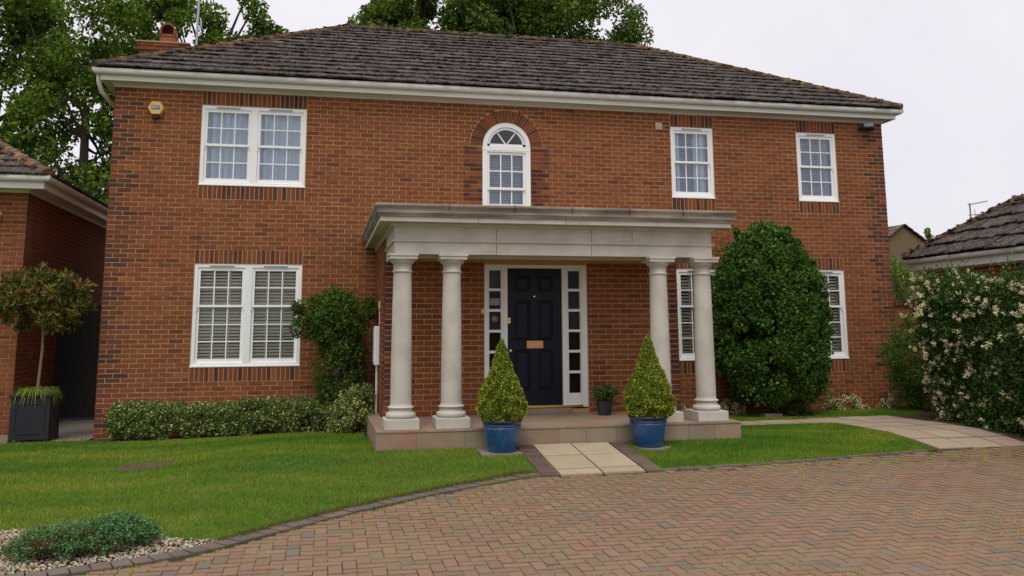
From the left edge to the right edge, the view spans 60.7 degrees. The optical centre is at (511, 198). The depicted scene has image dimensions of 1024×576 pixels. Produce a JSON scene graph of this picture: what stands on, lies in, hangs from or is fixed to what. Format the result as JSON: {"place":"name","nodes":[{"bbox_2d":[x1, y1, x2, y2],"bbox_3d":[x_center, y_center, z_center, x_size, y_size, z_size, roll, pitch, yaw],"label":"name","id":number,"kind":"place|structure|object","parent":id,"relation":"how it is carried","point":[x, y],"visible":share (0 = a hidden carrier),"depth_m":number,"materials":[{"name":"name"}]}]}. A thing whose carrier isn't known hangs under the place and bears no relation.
{"place":"outdoors","nodes":[
{"label":"outdoors","id":0,"kind":"place"},
{"bbox_2d":[0,412,94,440],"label":"side path","id":1,"kind":"structure","parent":0,"point":[76,428],"depth_m":14.78,"materials":[{"name":"concrete"}]},
{"bbox_2d":[0,436,90,443],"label":"gravel","id":2,"kind":"structure","parent":1,"relation":"on","point":[3,439],"depth_m":13.13,"materials":[{"name":"grey gravel"}]},
{"bbox_2d":[7,392,62,442],"bbox_3d":[-7.172,3.296,13.146,0.580,0.700,0.580,2,-9,-12],"label":"cube planter","id":3,"kind":"object","parent":2,"relation":"on","point":[38,419],"visible":0.98,"depth_m":12.90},
{"bbox_2d":[6,386,62,407],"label":"trailing grass","id":4,"kind":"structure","parent":3,"relation":"in","point":[32,390],"depth_m":13.02,"materials":[{"name":"green plant"}]},
{"bbox_2d":[0,262,98,388],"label":"standard tree","id":5,"kind":"object","parent":3,"relation":"in","point":[24,300],"visible":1,"depth_m":13.21,"materials":[{"name":"green plant"}]},
{"bbox_2d":[0,528,215,575],"bbox_3d":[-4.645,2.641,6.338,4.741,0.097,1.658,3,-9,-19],"label":"gravel","id":6,"kind":"structure","parent":0,"point":[94,556],"depth_m":6.50,"materials":[{"name":"beige gravel"}]},
{"bbox_2d":[0,507,166,563],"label":"juniper","id":7,"kind":"object","parent":6,"relation":"on","point":[105,532],"visible":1,"depth_m":6.49,"materials":[{"name":"green plant"}]},
{"bbox_2d":[0,430,537,542],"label":"lawn","id":8,"kind":"structure","parent":0,"point":[327,484],"depth_m":9.14,"materials":[{"name":"plant"}]},
{"bbox_2d":[112,460,174,470],"bbox_3d":[-4.320,3.154,10.281,0.650,0.052,0.690,2,-9,-12],"label":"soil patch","id":9,"kind":"object","parent":8,"relation":"on","point":[142,466],"visible":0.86,"depth_m":10.26,"materials":[{"name":"brown soil"}]},
{"bbox_2d":[215,469,535,540],"bbox_3d":[-1.127,2.850,8.336,0.384,0.140,3.781,-8,-12,42],"label":"grass fringe","id":10,"kind":"object","parent":8,"relation":"on","point":[370,501],"depth_m":8.18,"materials":[{"name":"green plant"}]},
{"bbox_2d":[0,0,1023,239],"label":"sky","id":11,"kind":"structure","parent":0,"point":[955,68],"materials":[{"name":"white"}]},
{"bbox_2d":[77,445,1023,575],"bbox_3d":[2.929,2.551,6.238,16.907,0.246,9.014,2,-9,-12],"label":"driveway","id":12,"kind":"structure","parent":0,"point":[791,529],"depth_m":7.30,"materials":[{"name":"brown brick"}]},
{"bbox_2d":[82,446,1023,575],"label":"joint weeds","id":13,"kind":"object","parent":12,"relation":"on","point":[783,574],"visible":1,"depth_m":7.57,"materials":[{"name":"green plant"}]},
{"bbox_2d":[517,442,663,476],"bbox_3d":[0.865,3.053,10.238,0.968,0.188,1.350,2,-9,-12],"label":"path","id":14,"kind":"structure","parent":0,"point":[573,459],"depth_m":10.12,"materials":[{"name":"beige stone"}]},
{"bbox_2d":[517,441,662,476],"bbox_3d":[0.870,3.056,10.238,1.400,0.191,1.372,2,-9,-12],"label":"path border","id":15,"kind":"object","parent":14,"relation":"on","point":[539,461],"visible":0.86,"depth_m":10.14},
{"bbox_2d":[624,421,936,468],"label":"lawn","id":16,"kind":"structure","parent":0,"point":[931,450],"depth_m":10.77,"materials":[{"name":"plant"}]},
{"bbox_2d":[634,446,670,450],"bbox_3d":[1.739,3.133,10.858,0.470,0.098,0.470,2,-9,-12],"label":"stone disc","id":17,"kind":"object","parent":16,"relation":"on","point":[660,449],"visible":0.3,"depth_m":10.66,"materials":[{"name":"stone"}]},
{"bbox_2d":[628,415,667,447],"bbox_3d":[1.699,2.897,10.885,0.500,0.375,0.500,2,-9,-12],"label":"glazed pot","id":18,"kind":"object","parent":17,"relation":"on","point":[648,432],"visible":0.93,"depth_m":10.71,"materials":[{"name":"blue ceramic"}]},
{"bbox_2d":[623,334,677,418],"bbox_3d":[1.706,2.268,10.985,0.683,1.107,0.705,2,-9,-12],"label":"conical topiary","id":19,"kind":"object","parent":18,"relation":"on","point":[649,375],"visible":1,"depth_m":10.80,"materials":[{"name":"green plant"}]},
{"bbox_2d":[729,406,929,420],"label":"lawn","id":20,"kind":"structure","parent":0,"point":[837,416],"depth_m":14.56,"materials":[{"name":"plant"}]},
{"bbox_2d":[681,403,687,409],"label":"bedding plant","id":21,"kind":"object","parent":20,"relation":"on","point":[684,407],"visible":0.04,"depth_m":14.68,"materials":[{"name":"green plant"}]},
{"bbox_2d":[719,397,746,415],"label":"bedding plant","id":22,"kind":"object","parent":20,"relation":"on","point":[725,403],"visible":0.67,"depth_m":15.00,"materials":[{"name":"green plant"}]},
{"bbox_2d":[761,413,782,417],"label":"lawn slab","id":23,"kind":"structure","parent":20,"relation":"on","point":[771,414],"depth_m":14.40,"materials":[{"name":"concrete"}]},
{"bbox_2d":[711,219,835,413],"bbox_3d":[4.452,2.057,15.064,2.230,3.413,1.886,2,-9,-12],"label":"clipped bush","id":24,"kind":"object","parent":20,"relation":"on","point":[789,312],"visible":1,"depth_m":14.52,"materials":[{"name":"green plant"}]},
{"bbox_2d":[787,400,813,416],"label":"bedding plant","id":25,"kind":"object","parent":20,"relation":"on","point":[800,408],"visible":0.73,"depth_m":14.42,"materials":[{"name":"green plant"}]},
{"bbox_2d":[822,395,844,409],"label":"bedding plant","id":26,"kind":"object","parent":20,"relation":"on","point":[832,403],"visible":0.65,"depth_m":15.56,"materials":[{"name":"green plant"}]},
{"bbox_2d":[841,393,869,409],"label":"bedding plant","id":27,"kind":"object","parent":20,"relation":"on","point":[855,401],"visible":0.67,"depth_m":15.65,"materials":[{"name":"green plant"}]},
{"bbox_2d":[741,415,1023,450],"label":"path","id":28,"kind":"structure","parent":0,"point":[945,436],"depth_m":12.16,"materials":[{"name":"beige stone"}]},
{"bbox_3d":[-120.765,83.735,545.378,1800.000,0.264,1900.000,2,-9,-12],"label":"ground","id":29,"kind":"structure","parent":0,"visible":0},
{"bbox_2d":[0,0,89,174],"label":"broadleaf tree","id":30,"kind":"object","parent":29,"relation":"on","point":[5,77],"visible":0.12,"depth_m":26.60,"materials":[{"name":"green plant"}]},
{"bbox_2d":[0,140,107,435],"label":"brick outbuilding","id":31,"kind":"structure","parent":29,"relation":"on","point":[52,221],"depth_m":14.93,"materials":[{"name":"red brick"}]},
{"bbox_2d":[53,306,101,417],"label":"side gate","id":32,"kind":"structure","parent":31,"relation":"attached to","point":[71,398],"depth_m":16.21,"materials":[{"name":"black wood"}]},
{"bbox_2d":[0,0,143,207],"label":"broadleaf tree","id":33,"kind":"object","parent":29,"relation":"on","point":[28,109],"visible":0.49,"depth_m":24.29,"materials":[{"name":"green plant"}]},
{"bbox_2d":[100,0,288,55],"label":"broadleaf tree","id":34,"kind":"object","parent":29,"relation":"on","point":[175,13],"visible":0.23,"depth_m":27.39,"materials":[{"name":"green plant"}]},
{"bbox_2d":[91,430,322,442],"bbox_3d":[-4.199,3.569,13.072,4.200,0.129,1.560,2,-9,-12],"label":"planting bed","id":35,"kind":"object","parent":29,"relation":"on","point":[117,439],"visible":0.25,"depth_m":13.38,"materials":[{"name":"soil"}]},
{"bbox_2d":[104,394,334,440],"bbox_3d":[-4.432,3.376,13.423,3.401,0.669,0.798,2,-9,-12],"label":"hedge","id":36,"kind":"object","parent":35,"relation":"on","point":[141,417],"visible":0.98,"depth_m":13.17,"materials":[{"name":"green plant"}]},
{"bbox_2d":[287,282,377,427],"bbox_3d":[-2.830,2.506,13.771,1.396,2.364,1.007,2,-9,-12],"label":"shrub","id":37,"kind":"object","parent":35,"relation":"on","point":[334,319],"visible":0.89,"depth_m":13.61,"materials":[{"name":"green plant"}]},
{"bbox_2d":[325,383,375,437],"bbox_3d":[-2.358,3.211,13.079,0.865,0.897,0.964,2,-9,-12],"label":"variegated bush","id":38,"kind":"object","parent":35,"relation":"on","point":[347,412],"visible":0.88,"depth_m":12.88,"materials":[{"name":"green plant"}]},
{"bbox_2d":[4,473,540,575],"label":"edging kerb","id":39,"kind":"structure","parent":29,"relation":"on","point":[169,556],"depth_m":6.96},
{"bbox_2d":[47,476,541,575],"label":"kerb weeds","id":40,"kind":"object","parent":39,"relation":"on","point":[160,561],"visible":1,"depth_m":7.10,"materials":[{"name":"green plant"}]},
{"bbox_2d":[347,0,439,28],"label":"broadleaf tree","id":41,"kind":"object","parent":29,"relation":"on","point":[419,14],"visible":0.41,"depth_m":31.00,"materials":[{"name":"green plant"}]},
{"bbox_2d":[90,23,903,450],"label":"brick house","id":42,"kind":"structure","parent":29,"relation":"on","point":[564,215],"depth_m":14.49,"materials":[{"name":"red brick"}]},
{"bbox_2d":[148,101,164,118],"bbox_3d":[-5.801,-1.436,14.241,0.263,0.290,0.109,2,-9,-12],"label":"alarm box","id":43,"kind":"object","parent":42,"relation":"attached to","point":[156,109],"visible":1,"depth_m":14.21,"materials":[{"name":"yellow plastic"}]},
{"bbox_2d":[195,0,201,44],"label":"aerial mast","id":44,"kind":"object","parent":42,"relation":"attached to","point":[197,22],"visible":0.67,"depth_m":17.88,"materials":[{"name":"silver metal"}]},
{"bbox_2d":[189,263,301,367],"bbox_3d":[-4.291,1.895,14.180,1.702,1.647,0.158,2,-9,-12],"label":"window","id":45,"kind":"structure","parent":42,"relation":"in","point":[247,357],"depth_m":14.18,"materials":[{"name":"white paint"}]},
{"bbox_2d":[198,105,306,187],"bbox_3d":[-4.311,-0.845,14.616,1.702,1.347,0.212,2,-9,-12],"label":"window","id":46,"kind":"structure","parent":42,"relation":"in","point":[240,146],"depth_m":14.61,"materials":[{"name":"white paint"}]},
{"bbox_2d":[373,326,379,412],"bbox_3d":[-2.062,2.685,13.220,0.079,1.480,0.420,2,-9,-12],"label":"meter box","id":47,"kind":"object","parent":42,"relation":"attached to","point":[376,340],"visible":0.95,"depth_m":13.11,"materials":[{"name":"white paint"}]},
{"bbox_2d":[373,329,374,361],"bbox_3d":[-2.100,2.239,13.279,0.006,0.500,0.340,2,-9,-12],"label":"door panel","id":48,"kind":"structure","parent":47,"relation":"in","point":[373,329],"depth_m":13.21,"materials":[{"name":"white paint"}]},
{"bbox_2d":[378,301,380,324],"bbox_3d":[-1.985,1.719,13.088,0.032,0.350,0.070,2,-9,-12],"label":"wall light","id":49,"kind":"object","parent":42,"relation":"attached to","point":[379,305],"visible":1,"depth_m":13.08,"materials":[{"name":"beige plastic"}]},
{"bbox_2d":[483,123,530,205],"bbox_3d":[-0.125,-0.428,15.513,0.862,1.795,0.316,2,-9,-12],"label":"window","id":50,"kind":"structure","parent":42,"relation":"in","point":[506,147],"depth_m":15.47,"materials":[{"name":"white paint"}]},
{"bbox_2d":[484,264,588,407],"bbox_3d":[0.344,2.016,12.829,1.548,2.063,0.192,2,-9,-12],"label":"door","id":51,"kind":"structure","parent":42,"relation":"in","point":[539,312],"depth_m":12.82,"materials":[{"name":"blue paint"}]},
{"bbox_2d":[596,400,612,415],"bbox_3d":[1.308,2.961,12.342,0.250,0.199,0.250,2,-9,-12],"label":"pot","id":52,"kind":"object","parent":42,"relation":"on","point":[604,408],"visible":0.92,"depth_m":12.25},
{"bbox_2d":[592,383,618,402],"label":"potted plant","id":53,"kind":"object","parent":52,"relation":"in","point":[604,392],"visible":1,"depth_m":12.32,"materials":[{"name":"green plant"}]},
{"bbox_2d":[655,123,661,129],"bbox_3d":[2.700,-1.322,16.074,0.127,0.130,0.030,2,-9,-12],"label":"wall vent","id":54,"kind":"object","parent":42,"relation":"attached to","point":[658,126],"depth_m":16.06,"materials":[{"name":"beige plastic"}]},
{"bbox_2d":[670,127,715,198],"bbox_3d":[3.313,-0.641,16.229,0.852,1.332,0.221,2,-9,-12],"label":"window","id":55,"kind":"structure","parent":42,"relation":"in","point":[701,176],"depth_m":16.24,"materials":[{"name":"white paint"}]},
{"bbox_2d":[676,268,718,360],"bbox_3d":[3.350,2.102,15.806,0.852,1.642,0.185,2,-9,-12],"label":"window","id":56,"kind":"structure","parent":42,"relation":"in","point":[683,355],"depth_m":15.78,"materials":[{"name":"white paint"}]},
{"bbox_2d":[796,132,838,201],"bbox_3d":[5.796,-0.574,16.759,0.842,1.332,0.233,2,-9,-12],"label":"window","id":57,"kind":"structure","parent":42,"relation":"in","point":[821,166],"depth_m":16.76,"materials":[{"name":"white paint"}]},
{"bbox_2d":[819,270,849,358],"bbox_3d":[5.825,2.167,16.328,0.852,1.642,0.186,2,-9,-12],"label":"window","id":58,"kind":"structure","parent":42,"relation":"in","point":[841,351],"depth_m":16.38,"materials":[{"name":"white paint"}]},
{"bbox_2d":[858,122,873,130],"bbox_3d":[6.826,-1.367,16.859,0.265,0.162,0.213,-1,-9,8],"label":"floodlight","id":59,"kind":"object","parent":42,"relation":"attached to","point":[868,126],"visible":1,"depth_m":16.79,"materials":[{"name":"metal"}]},
{"bbox_2d":[477,449,522,456],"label":"paving slab","id":60,"kind":"structure","parent":29,"relation":"on","point":[482,452],"depth_m":10.32,"materials":[{"name":"stone"}]},
{"bbox_2d":[481,419,522,452],"bbox_3d":[-0.121,2.849,10.501,0.500,0.375,0.500,2,-9,-12],"label":"glazed pot","id":61,"kind":"object","parent":60,"relation":"on","point":[501,436],"visible":0.86,"depth_m":10.32,"materials":[{"name":"blue ceramic"}]},
{"bbox_2d":[476,339,530,420],"bbox_3d":[-0.110,2.238,10.585,0.656,1.068,0.667,2,-9,-12],"label":"conical topiary","id":62,"kind":"object","parent":61,"relation":"on","point":[508,403],"visible":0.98,"depth_m":10.42,"materials":[{"name":"green plant"}]},
{"bbox_2d":[434,0,653,46],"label":"broadleaf tree","id":63,"kind":"object","parent":29,"relation":"on","point":[546,18],"visible":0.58,"depth_m":31.88,"materials":[{"name":"green plant"}]},
{"bbox_2d":[663,450,928,470],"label":"edging kerb","id":64,"kind":"structure","parent":29,"relation":"on","point":[789,461],"depth_m":10.25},
{"bbox_2d":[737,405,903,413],"bbox_3d":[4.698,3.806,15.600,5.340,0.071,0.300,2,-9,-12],"label":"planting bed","id":65,"kind":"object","parent":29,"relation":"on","point":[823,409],"visible":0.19,"depth_m":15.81,"materials":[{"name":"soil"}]},
{"bbox_2d":[876,393,899,408],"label":"bedding plant","id":66,"kind":"object","parent":65,"relation":"on","point":[888,402],"visible":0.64,"depth_m":15.78,"materials":[{"name":"green plant"}]},
{"bbox_2d":[890,256,918,299],"bbox_3d":[7.946,2.751,18.211,1.398,3.176,1.320,2,-9,-12],"label":"garden shrub","id":67,"kind":"object","parent":29,"relation":"on","point":[896,273],"visible":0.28,"depth_m":18.12,"materials":[{"name":"green plant"}]},
{"bbox_2d":[888,224,926,299],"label":"gable house","id":68,"kind":"structure","parent":29,"relation":"on","point":[903,238],"depth_m":39.49,"materials":[{"name":"beige brick"}]},
{"bbox_2d":[893,300,931,408],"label":"garden wall","id":69,"kind":"structure","parent":29,"relation":"on","point":[898,305],"depth_m":16.61,"materials":[{"name":"brick"}]},
{"bbox_2d":[913,227,934,278],"bbox_3d":[12.182,3.064,25.161,1.014,4.519,0.912,4,-10,-28],"label":"young tree","id":70,"kind":"object","parent":29,"relation":"on","point":[927,232],"visible":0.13,"depth_m":25.49,"materials":[{"name":"green plant"}]},
{"bbox_2d":[894,405,1023,441],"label":"planting bed","id":71,"kind":"object","parent":29,"relation":"on","point":[925,416],"visible":0.21,"depth_m":13.18,"materials":[{"name":"soil"}]},
{"bbox_2d":[873,312,934,410],"bbox_3d":[7.079,2.918,15.327,1.312,1.856,1.201,7,-11,-40],"label":"corner shrub","id":72,"kind":"object","parent":71,"relation":"on","point":[911,388],"visible":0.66,"depth_m":15.21,"materials":[{"name":"green plant"}]},
{"bbox_2d":[900,248,1023,436],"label":"flowering hedge","id":73,"kind":"object","parent":71,"relation":"on","point":[970,339],"visible":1,"depth_m":12.70,"materials":[{"name":"green plant"}]},
{"bbox_2d":[900,193,1023,278],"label":"garage","id":74,"kind":"structure","parent":29,"relation":"on","point":[997,230],"depth_m":16.01,"materials":[{"name":"brick"}]},
{"bbox_2d":[968,201,987,217],"bbox_3d":[14.180,2.750,26.223,0.704,5.429,0.240,2,-9,-12],"label":"tv aerial","id":75,"kind":"object","parent":74,"relation":"attached to","point":[969,204],"visible":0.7,"depth_m":26.53,"materials":[{"name":"silver metal"}]}
]}

